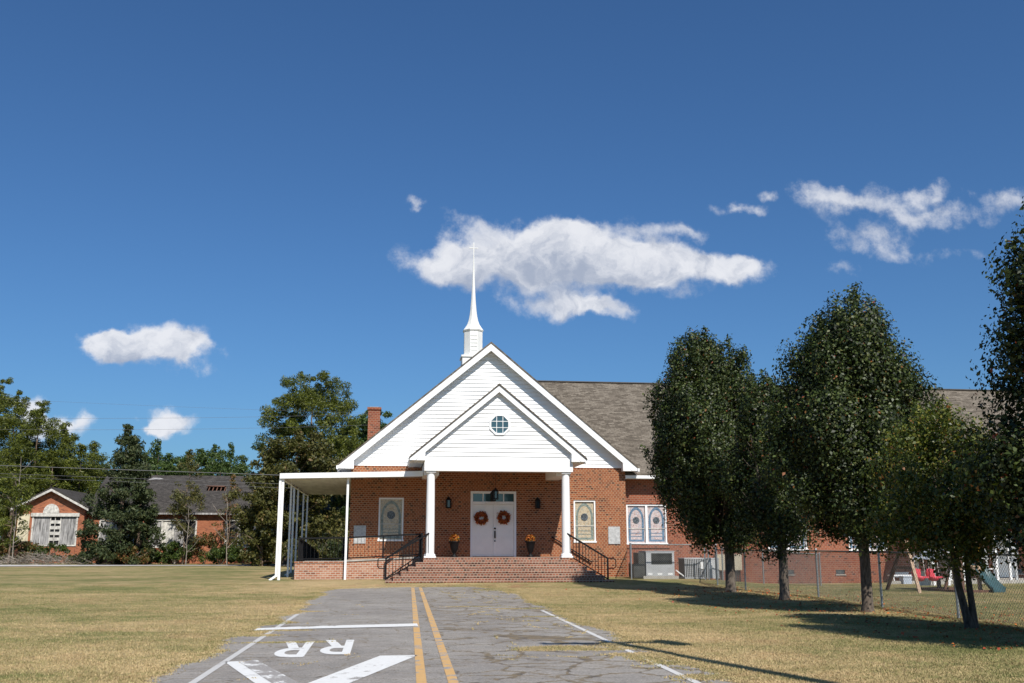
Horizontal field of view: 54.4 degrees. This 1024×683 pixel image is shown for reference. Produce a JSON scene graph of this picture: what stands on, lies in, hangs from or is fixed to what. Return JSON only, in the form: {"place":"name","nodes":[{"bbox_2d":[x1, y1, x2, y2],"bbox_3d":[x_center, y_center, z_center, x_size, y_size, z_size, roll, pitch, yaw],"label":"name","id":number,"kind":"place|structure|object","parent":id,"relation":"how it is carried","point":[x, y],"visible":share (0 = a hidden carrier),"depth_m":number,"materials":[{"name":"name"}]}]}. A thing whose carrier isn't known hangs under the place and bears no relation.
{"place":"outdoors","nodes":[
{"label":"outdoors","id":0,"kind":"place"},
{"bbox_2d":[0,565,257,565],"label":"lane","id":1,"kind":"structure","parent":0,"point":[126,565],"depth_m":69.77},
{"bbox_2d":[0,465,268,474],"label":"overhead wire","id":2,"kind":"object","parent":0,"point":[137,470],"visible":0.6,"depth_m":63.17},
{"bbox_2d":[0,473,273,483],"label":"overhead wire","id":3,"kind":"object","parent":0,"point":[137,478],"visible":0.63,"depth_m":63.04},
{"bbox_2d":[10,477,278,487],"bbox_3d":[-26.852,8.777,62.942,41.952,1.329,0.015,1,-12,-7],"label":"overhead wire","id":4,"kind":"object","parent":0,"point":[145,482],"visible":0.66,"depth_m":63.34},
{"bbox_2d":[0,425,355,429],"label":"overhead wire","id":5,"kind":"object","parent":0,"point":[163,429],"visible":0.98,"depth_m":67.66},
{"bbox_2d":[13,399,351,412],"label":"overhead wire","id":6,"kind":"object","parent":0,"point":[195,407],"visible":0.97,"depth_m":68.78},
{"bbox_2d":[211,414,354,417],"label":"overhead wire","id":7,"kind":"object","parent":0,"point":[274,416],"visible":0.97,"depth_m":68.83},
{"bbox_2d":[146,587,735,682],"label":"road","id":8,"kind":"structure","parent":0,"point":[404,635],"depth_m":14.79,"materials":[{"name":"grey asphalt"}]},
{"bbox_2d":[0,561,1023,682],"bbox_3d":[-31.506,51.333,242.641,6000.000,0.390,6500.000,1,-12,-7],"label":"ground","id":9,"kind":"structure","parent":0,"point":[91,576],"depth_m":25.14,"materials":[{"name":"beige plant"}]},
{"bbox_2d":[0,464,34,562],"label":"sapling tree","id":10,"kind":"object","parent":9,"relation":"on","point":[16,492],"visible":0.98,"depth_m":74.75,"materials":[{"name":"green plant"}]},
{"bbox_2d":[0,377,34,491],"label":"pine tree","id":11,"kind":"object","parent":9,"relation":"on","point":[9,406],"visible":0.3,"depth_m":95.56,"materials":[{"name":"green plant"}]},
{"bbox_2d":[0,539,40,563],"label":"shrub","id":12,"kind":"object","parent":9,"relation":"on","point":[19,548],"visible":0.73,"depth_m":75.69,"materials":[{"name":"green plant"}]},
{"bbox_2d":[6,460,36,563],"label":"dead sapling","id":13,"kind":"object","parent":9,"relation":"on","point":[18,514],"visible":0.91,"depth_m":74.27,"materials":[{"name":"brown wood"}]},
{"bbox_2d":[0,434,45,561],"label":"pine tree","id":14,"kind":"object","parent":9,"relation":"on","point":[17,454],"visible":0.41,"depth_m":86.41,"materials":[{"name":"green plant"}]},
{"bbox_2d":[0,390,45,560],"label":"pine tree","id":15,"kind":"object","parent":9,"relation":"on","point":[7,421],"visible":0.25,"depth_m":92.20,"materials":[{"name":"green plant"}]},
{"bbox_2d":[0,400,75,534],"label":"pine tree","id":16,"kind":"object","parent":9,"relation":"on","point":[39,421],"visible":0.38,"depth_m":90.97,"materials":[{"name":"green plant"}]},
{"bbox_2d":[6,449,76,549],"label":"pine tree","id":17,"kind":"object","parent":9,"relation":"on","point":[51,480],"visible":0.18,"depth_m":89.78,"materials":[{"name":"green plant"}]},
{"bbox_2d":[23,542,70,563],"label":"shrub","id":18,"kind":"object","parent":9,"relation":"on","point":[64,549],"visible":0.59,"depth_m":76.82,"materials":[{"name":"green plant"}]},
{"bbox_2d":[0,547,105,564],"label":"brush pile","id":19,"kind":"object","parent":9,"relation":"on","point":[38,558],"visible":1,"depth_m":73.23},
{"bbox_2d":[40,422,96,491],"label":"pine tree","id":20,"kind":"object","parent":9,"relation":"on","point":[68,438],"visible":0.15,"depth_m":93.61,"materials":[{"name":"green plant"}]},
{"bbox_2d":[65,554,77,562],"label":"shrub","id":21,"kind":"object","parent":9,"relation":"on","point":[70,556],"visible":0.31,"depth_m":75.48,"materials":[{"name":"green plant"}]},
{"bbox_2d":[52,443,100,494],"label":"pine tree","id":22,"kind":"object","parent":9,"relation":"on","point":[80,451],"visible":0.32,"depth_m":91.98,"materials":[{"name":"green plant"}]},
{"bbox_2d":[82,440,109,495],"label":"pine tree","id":23,"kind":"object","parent":9,"relation":"on","point":[93,449],"visible":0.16,"depth_m":96.37,"materials":[{"name":"green plant"}]},
{"bbox_2d":[76,547,119,564],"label":"shrub","id":24,"kind":"object","parent":9,"relation":"on","point":[87,554],"visible":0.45,"depth_m":74.00,"materials":[{"name":"green plant"}]},
{"bbox_2d":[74,424,165,564],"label":"cedar tree","id":25,"kind":"object","parent":9,"relation":"on","point":[113,511],"visible":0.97,"depth_m":75.76,"materials":[{"name":"green plant"}]},
{"bbox_2d":[105,546,149,564],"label":"shrub","id":26,"kind":"object","parent":9,"relation":"on","point":[123,557],"visible":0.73,"depth_m":74.45,"materials":[{"name":"green plant"}]},
{"bbox_2d":[116,461,160,563],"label":"cedar tree","id":27,"kind":"object","parent":9,"relation":"on","point":[133,535],"visible":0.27,"depth_m":77.00,"materials":[{"name":"green plant"}]},
{"bbox_2d":[138,451,164,474],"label":"pine tree","id":28,"kind":"object","parent":9,"relation":"on","point":[155,460],"visible":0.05,"depth_m":107.12,"materials":[{"name":"green plant"}]},
{"bbox_2d":[139,550,170,563],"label":"shrub","id":29,"kind":"object","parent":9,"relation":"on","point":[158,555],"visible":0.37,"depth_m":76.97,"materials":[{"name":"green plant"}]},
{"bbox_2d":[143,439,177,474],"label":"pine tree","id":30,"kind":"object","parent":9,"relation":"on","point":[157,450],"visible":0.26,"depth_m":107.39,"materials":[{"name":"green plant"}]},
{"bbox_2d":[160,455,180,474],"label":"pine tree","id":31,"kind":"object","parent":9,"relation":"on","point":[171,460],"visible":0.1,"depth_m":108.39,"materials":[{"name":"green plant"}]},
{"bbox_2d":[157,540,194,563],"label":"shrub","id":32,"kind":"object","parent":9,"relation":"on","point":[171,551],"visible":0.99,"depth_m":77.38,"materials":[{"name":"green plant"}]},
{"bbox_2d":[10,475,349,563],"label":"house","id":33,"kind":"structure","parent":9,"relation":"on","point":[57,516],"depth_m":81.73,"materials":[{"name":"brick"}]},
{"bbox_2d":[30,513,79,545],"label":"gable window","id":34,"kind":"structure","parent":33,"relation":"in","point":[55,518],"depth_m":79.69,"materials":[{"name":"white paint"}]},
{"bbox_2d":[98,519,133,543],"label":"window","id":35,"kind":"structure","parent":33,"relation":"in","point":[102,521],"depth_m":81.16,"materials":[{"name":"white paint"}]},
{"bbox_2d":[149,519,196,547],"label":"window","id":36,"kind":"structure","parent":33,"relation":"in","point":[166,525],"depth_m":81.74,"materials":[{"name":"white paint"}]},
{"bbox_2d":[224,519,276,547],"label":"window","id":37,"kind":"structure","parent":33,"relation":"in","point":[233,520],"depth_m":82.32,"materials":[{"name":"grey glass"}]},
{"bbox_2d":[165,449,206,563],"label":"sapling tree","id":38,"kind":"object","parent":9,"relation":"on","point":[177,496],"visible":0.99,"depth_m":78.33,"materials":[{"name":"green plant"}]},
{"bbox_2d":[171,451,202,475],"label":"pine tree","id":39,"kind":"object","parent":9,"relation":"on","point":[184,472],"visible":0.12,"depth_m":107.15,"materials":[{"name":"green plant"}]},
{"bbox_2d":[176,509,203,564],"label":"dead sapling","id":40,"kind":"object","parent":9,"relation":"on","point":[188,536],"visible":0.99,"depth_m":76.51,"materials":[{"name":"wood"}]},
{"bbox_2d":[188,448,215,475],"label":"pine tree","id":41,"kind":"object","parent":9,"relation":"on","point":[200,454],"visible":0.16,"depth_m":110.93,"materials":[{"name":"green plant"}]},
{"bbox_2d":[187,532,217,563],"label":"shrub","id":42,"kind":"object","parent":9,"relation":"on","point":[212,543],"visible":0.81,"depth_m":78.78,"materials":[{"name":"green plant"}]},
{"bbox_2d":[198,444,231,475],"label":"pine tree","id":43,"kind":"object","parent":9,"relation":"on","point":[211,452],"visible":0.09,"depth_m":113.97,"materials":[{"name":"green plant"}]},
{"bbox_2d":[197,546,238,564],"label":"shrub","id":44,"kind":"object","parent":9,"relation":"on","point":[216,553],"visible":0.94,"depth_m":77.56,"materials":[{"name":"green plant"}]},
{"bbox_2d":[202,456,237,475],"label":"pine tree","id":45,"kind":"object","parent":9,"relation":"on","point":[218,469],"visible":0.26,"depth_m":108.14,"materials":[{"name":"green plant"}]},
{"bbox_2d":[212,488,240,564],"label":"dead sapling","id":46,"kind":"object","parent":9,"relation":"on","point":[227,527],"visible":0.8,"depth_m":77.51,"materials":[{"name":"brown wood"}]},
{"bbox_2d":[211,474,242,563],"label":"sapling tree","id":47,"kind":"object","parent":9,"relation":"on","point":[234,486],"visible":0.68,"depth_m":79.60,"materials":[{"name":"green plant"}]},
{"bbox_2d":[213,442,252,475],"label":"pine tree","id":48,"kind":"object","parent":9,"relation":"on","point":[229,456],"visible":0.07,"depth_m":112.50,"materials":[{"name":"green plant"}]},
{"bbox_2d":[224,544,249,563],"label":"shrub","id":49,"kind":"object","parent":9,"relation":"on","point":[239,560],"visible":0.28,"depth_m":78.04,"materials":[{"name":"green plant"}]},
{"bbox_2d":[231,455,251,475],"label":"pine tree","id":50,"kind":"object","parent":9,"relation":"on","point":[241,468],"visible":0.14,"depth_m":110.01,"materials":[{"name":"green plant"}]},
{"bbox_2d":[231,484,287,565],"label":"oak tree","id":51,"kind":"object","parent":9,"relation":"on","point":[256,513],"visible":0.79,"depth_m":68.65,"materials":[{"name":"green plant"}]},
{"bbox_2d":[250,412,309,564],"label":"pine tree","id":52,"kind":"object","parent":9,"relation":"on","point":[259,447],"visible":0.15,"depth_m":77.11,"materials":[{"name":"green plant"}]},
{"bbox_2d":[225,429,349,565],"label":"oak tree","id":53,"kind":"object","parent":9,"relation":"on","point":[314,456],"visible":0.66,"depth_m":70.80,"materials":[{"name":"green plant"}]},
{"bbox_2d":[268,536,339,562],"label":"shrub","id":54,"kind":"object","parent":9,"relation":"on","point":[285,546],"visible":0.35,"depth_m":66.77,"materials":[{"name":"green plant"}]},
{"bbox_2d":[254,370,362,519],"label":"pine tree","id":55,"kind":"object","parent":9,"relation":"on","point":[309,401],"visible":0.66,"depth_m":75.91,"materials":[{"name":"green plant"}]},
{"bbox_2d":[314,433,349,555],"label":"pine tree","id":56,"kind":"object","parent":9,"relation":"on","point":[324,534],"visible":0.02,"depth_m":80.23,"materials":[{"name":"green plant"}]},
{"bbox_2d":[316,538,348,560],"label":"shrub","id":57,"kind":"object","parent":9,"relation":"on","point":[338,551],"visible":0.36,"depth_m":66.69,"materials":[{"name":"green plant"}]},
{"bbox_2d":[329,410,392,519],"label":"pine tree","id":58,"kind":"object","parent":9,"relation":"on","point":[362,435],"visible":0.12,"depth_m":79.49,"materials":[{"name":"green plant"}]},
{"bbox_2d":[114,585,763,682],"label":"road weeds","id":59,"kind":"object","parent":9,"relation":"on","point":[719,673],"visible":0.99,"depth_m":15.03,"materials":[{"name":"green plant"}]},
{"bbox_2d":[269,243,1023,583],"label":"church","id":60,"kind":"structure","parent":9,"relation":"on","point":[479,421],"depth_m":43.92,"materials":[{"name":"red brick"}]},
{"bbox_2d":[377,498,403,540],"bbox_3d":[-5.259,7.727,43.262,1.120,1.860,0.150,1,-12,-7],"label":"window","id":61,"kind":"structure","parent":60,"relation":"in","point":[391,510],"depth_m":43.32,"materials":[{"name":"multicoloured glass"}]},
{"bbox_2d":[446,496,450,507],"bbox_3d":[-2.775,7.033,43.533,0.270,0.509,0.286,1,-12,-7],"label":"wall lantern","id":62,"kind":"object","parent":60,"relation":"attached to","point":[448,502],"depth_m":43.43,"materials":[{"name":"black metal"}]},
{"bbox_2d":[449,533,459,556],"bbox_3d":[-2.461,8.677,42.457,0.480,1.015,0.483,1,-12,-7],"label":"flower urn","id":63,"kind":"object","parent":60,"relation":"on","point":[454,541],"visible":0.99,"depth_m":42.33,"materials":[{"name":"black metal"}]},
{"bbox_2d":[474,511,488,525],"bbox_3d":[-1.351,7.753,43.663,0.664,0.650,0.264,1,-12,-7],"label":"wreath","id":64,"kind":"object","parent":60,"relation":"attached to","point":[478,515],"visible":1,"depth_m":43.63,"materials":[{"name":"red plant"}]},
{"bbox_2d":[473,504,492,555],"bbox_3d":[-1.279,8.282,43.693,0.901,2.245,0.075,1,-12,-7],"label":"door","id":65,"kind":"structure","parent":60,"relation":"in","point":[482,535],"depth_m":43.65,"materials":[{"name":"white paint"}]},
{"bbox_2d":[493,479,498,499],"bbox_3d":[-0.699,6.043,42.610,0.270,1.423,0.234,1,-12,-7],"label":"hanging lantern","id":66,"kind":"object","parent":60,"relation":"hanging from","point":[495,494],"visible":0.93,"depth_m":42.47,"materials":[{"name":"black metal"}]},
{"bbox_2d":[489,414,509,434],"bbox_3d":[-0.508,3.442,41.285,0.868,0.868,0.060,1,-12,-7],"label":"octagonal window","id":67,"kind":"structure","parent":60,"relation":"in","point":[499,424],"depth_m":41.27,"materials":[{"name":"white paint"}]},
{"bbox_2d":[496,510,510,524],"bbox_3d":[-0.364,7.736,43.797,0.687,0.672,0.290,1,-12,-7],"label":"wreath","id":68,"kind":"object","parent":60,"relation":"attached to","point":[507,519],"visible":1,"depth_m":43.75,"materials":[{"name":"red plant"}]},
{"bbox_2d":[493,504,513,555],"bbox_3d":[-0.371,8.296,43.757,0.901,2.245,0.173,1,-12,-7],"label":"door","id":69,"kind":"structure","parent":60,"relation":"in","point":[503,534],"depth_m":43.76,"materials":[{"name":"white paint"}]},
{"bbox_2d":[525,534,535,556],"bbox_3d":[0.787,8.769,42.860,0.492,0.997,0.480,1,-12,-7],"label":"flower urn","id":70,"kind":"object","parent":60,"relation":"on","point":[530,539],"visible":0.99,"depth_m":42.74,"materials":[{"name":"black metal"}]},
{"bbox_2d":[535,497,540,508],"bbox_3d":[1.134,7.132,44.019,0.270,0.509,0.286,1,-12,-7],"label":"wall lantern","id":71,"kind":"object","parent":60,"relation":"attached to","point":[538,502],"depth_m":43.91,"materials":[{"name":"black metal"}]},
{"bbox_2d":[574,500,596,542],"bbox_3d":[3.233,8.003,44.307,1.040,1.860,0.150,1,-12,-7],"label":"window","id":72,"kind":"structure","parent":60,"relation":"in","point":[584,510],"depth_m":44.35,"materials":[{"name":"glass"}]},
{"bbox_2d":[626,504,667,544],"bbox_3d":[6.114,8.306,45.236,1.920,1.800,0.150,1,-12,-7],"label":"window","id":73,"kind":"structure","parent":60,"relation":"in","point":[641,528],"depth_m":45.27,"materials":[{"name":"multicoloured glass"}]},
{"bbox_2d":[714,554,724,579],"bbox_3d":[9.412,10.293,45.095,0.430,1.270,0.218,1,-12,-7],"label":"electric meter box","id":74,"kind":"object","parent":60,"relation":"attached to","point":[720,563],"visible":0.1,"depth_m":45.06,"materials":[{"name":"beige paint"}]},
{"bbox_2d":[734,554,741,580],"bbox_3d":[10.206,10.313,45.194,0.430,1.270,0.218,1,-12,-7],"label":"electric meter box","id":75,"kind":"object","parent":60,"relation":"attached to","point":[740,566],"visible":0.27,"depth_m":45.16,"materials":[{"name":"beige paint"}]},
{"bbox_2d":[768,525,808,549],"bbox_3d":[12.701,8.689,46.011,1.940,1.920,0.150,1,-12,-7],"label":"window","id":76,"kind":"structure","parent":60,"relation":"in","point":[805,542],"depth_m":45.95,"materials":[{"name":"white paint"}]},
{"bbox_2d":[849,536,886,550],"bbox_3d":[16.570,8.788,46.493,1.940,1.920,0.150,1,-12,-7],"label":"window","id":77,"kind":"structure","parent":60,"relation":"in","point":[876,536],"depth_m":46.30,"materials":[{"name":"white paint"}]},
{"bbox_2d":[895,572,908,576],"bbox_3d":[18.100,10.823,46.197,0.640,0.240,0.040,1,-12,-7],"label":"wall sign","id":78,"kind":"object","parent":60,"relation":"attached to","point":[903,573],"visible":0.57,"depth_m":46.18,"materials":[{"name":"white paint"}]},
{"bbox_2d":[992,540,1014,576],"bbox_3d":[23.176,10.035,47.020,1.100,2.150,0.047,1,-12,-7],"label":"side door","id":79,"kind":"structure","parent":60,"relation":"in","point":[1001,548],"depth_m":46.88,"materials":[{"name":"white paint"}]},
{"bbox_2d":[628,551,678,578],"bbox_3d":[6.005,9.558,42.536,1.900,1.200,1.270,1,-12,-7],"label":"packaged air conditioner","id":80,"kind":"object","parent":9,"relation":"on","point":[651,568],"visible":0.78,"depth_m":41.98,"materials":[{"name":"grey paint"}]},
{"bbox_2d":[629,542,716,579],"bbox_3d":[6.591,9.474,42.902,3.818,1.597,3.168,1,-12,-7],"label":"equipment enclosure","id":81,"kind":"object","parent":9,"relation":"on","point":[652,549],"visible":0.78,"depth_m":41.38,"materials":[{"name":"metal"}]},
{"bbox_2d":[678,558,704,578],"bbox_3d":[7.694,9.718,42.717,0.884,0.860,1.040,1,-12,-7],"label":"condenser unit","id":82,"kind":"object","parent":9,"relation":"on","point":[691,568],"visible":0.94,"depth_m":42.27,"materials":[{"name":"grey paint"}]},
{"bbox_2d":[639,325,769,591],"bbox_3d":[6.684,3.923,33.808,4.856,9.130,4.733,9,-14,-36],"label":"pear tree","id":83,"kind":"object","parent":9,"relation":"on","point":[693,424],"visible":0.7,"depth_m":33.02,"materials":[{"name":"green plant"}]},
{"bbox_2d":[706,558,719,578],"bbox_3d":[8.485,9.743,42.815,0.560,0.850,1.040,1,-12,-7],"label":"condenser unit","id":84,"kind":"object","parent":9,"relation":"on","point":[711,567],"visible":0.47,"depth_m":42.33,"materials":[{"name":"grey paint"}]},
{"bbox_2d":[716,368,825,599],"bbox_3d":[7.678,4.070,28.695,3.194,6.773,3.337,1,-12,-7],"label":"pear tree","id":85,"kind":"object","parent":9,"relation":"on","point":[777,517],"visible":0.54,"depth_m":28.31,"materials":[{"name":"green plant"}]},
{"bbox_2d":[721,547,821,585],"bbox_3d":[10.696,9.772,43.270,4.268,1.733,3.968,1,-12,-7],"label":"chain link fence","id":86,"kind":"object","parent":9,"relation":"on","point":[789,575],"visible":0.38,"depth_m":41.61,"materials":[{"name":"metal"}]},
{"bbox_2d":[566,587,1023,649],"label":"fallen leaves","id":87,"kind":"object","parent":9,"relation":"on","point":[902,633],"visible":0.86,"depth_m":22.03,"materials":[{"name":"brown plant"}]},
{"bbox_2d":[750,281,946,611],"bbox_3d":[8.073,2.482,23.827,4.171,7.936,4.387,-9,-15,38],"label":"pear tree","id":88,"kind":"object","parent":9,"relation":"on","point":[856,379],"visible":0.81,"depth_m":23.03,"materials":[{"name":"green plant"}]},
{"bbox_2d":[715,547,1023,624],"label":"chain link fence","id":89,"kind":"object","parent":9,"relation":"on","point":[881,594],"visible":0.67,"depth_m":24.90,"materials":[{"name":"metal"}]},
{"bbox_2d":[899,576,911,583],"bbox_3d":[17.547,10.629,44.369,0.440,0.340,0.390,1,-12,-7],"label":"storage bin","id":90,"kind":"object","parent":9,"relation":"on","point":[905,580],"visible":0.64,"depth_m":44.21,"materials":[{"name":"white plastic"}]},
{"bbox_2d":[913,551,950,585],"bbox_3d":[16.857,9.116,39.934,0.920,1.400,1.400,1,-12,-7],"label":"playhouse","id":91,"kind":"object","parent":9,"relation":"on","point":[926,579],"visible":0.07,"depth_m":40.36,"materials":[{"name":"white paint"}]},
{"bbox_2d":[858,387,1023,628],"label":"pear tree","id":92,"kind":"object","parent":9,"relation":"on","point":[914,479],"visible":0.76,"depth_m":18.49,"materials":[{"name":"green plant"}]},
{"bbox_2d":[885,531,1005,592],"bbox_3d":[14.147,7.008,32.956,3.021,2.577,2.600,1,-12,-7],"label":"playset","id":93,"kind":"object","parent":9,"relation":"on","point":[939,576],"visible":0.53,"depth_m":32.48,"materials":[{"name":"brown wood"}]},
{"bbox_2d":[935,196,1023,571],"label":"pear tree","id":94,"kind":"object","parent":9,"relation":"on","point":[1009,449],"visible":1,"depth_m":14.98,"materials":[{"name":"green plant"}]},
{"bbox_2d":[0,0,1023,543],"label":"sky","id":95,"kind":"structure","parent":0,"point":[204,204],"materials":[{"name":"blue"}]}
]}

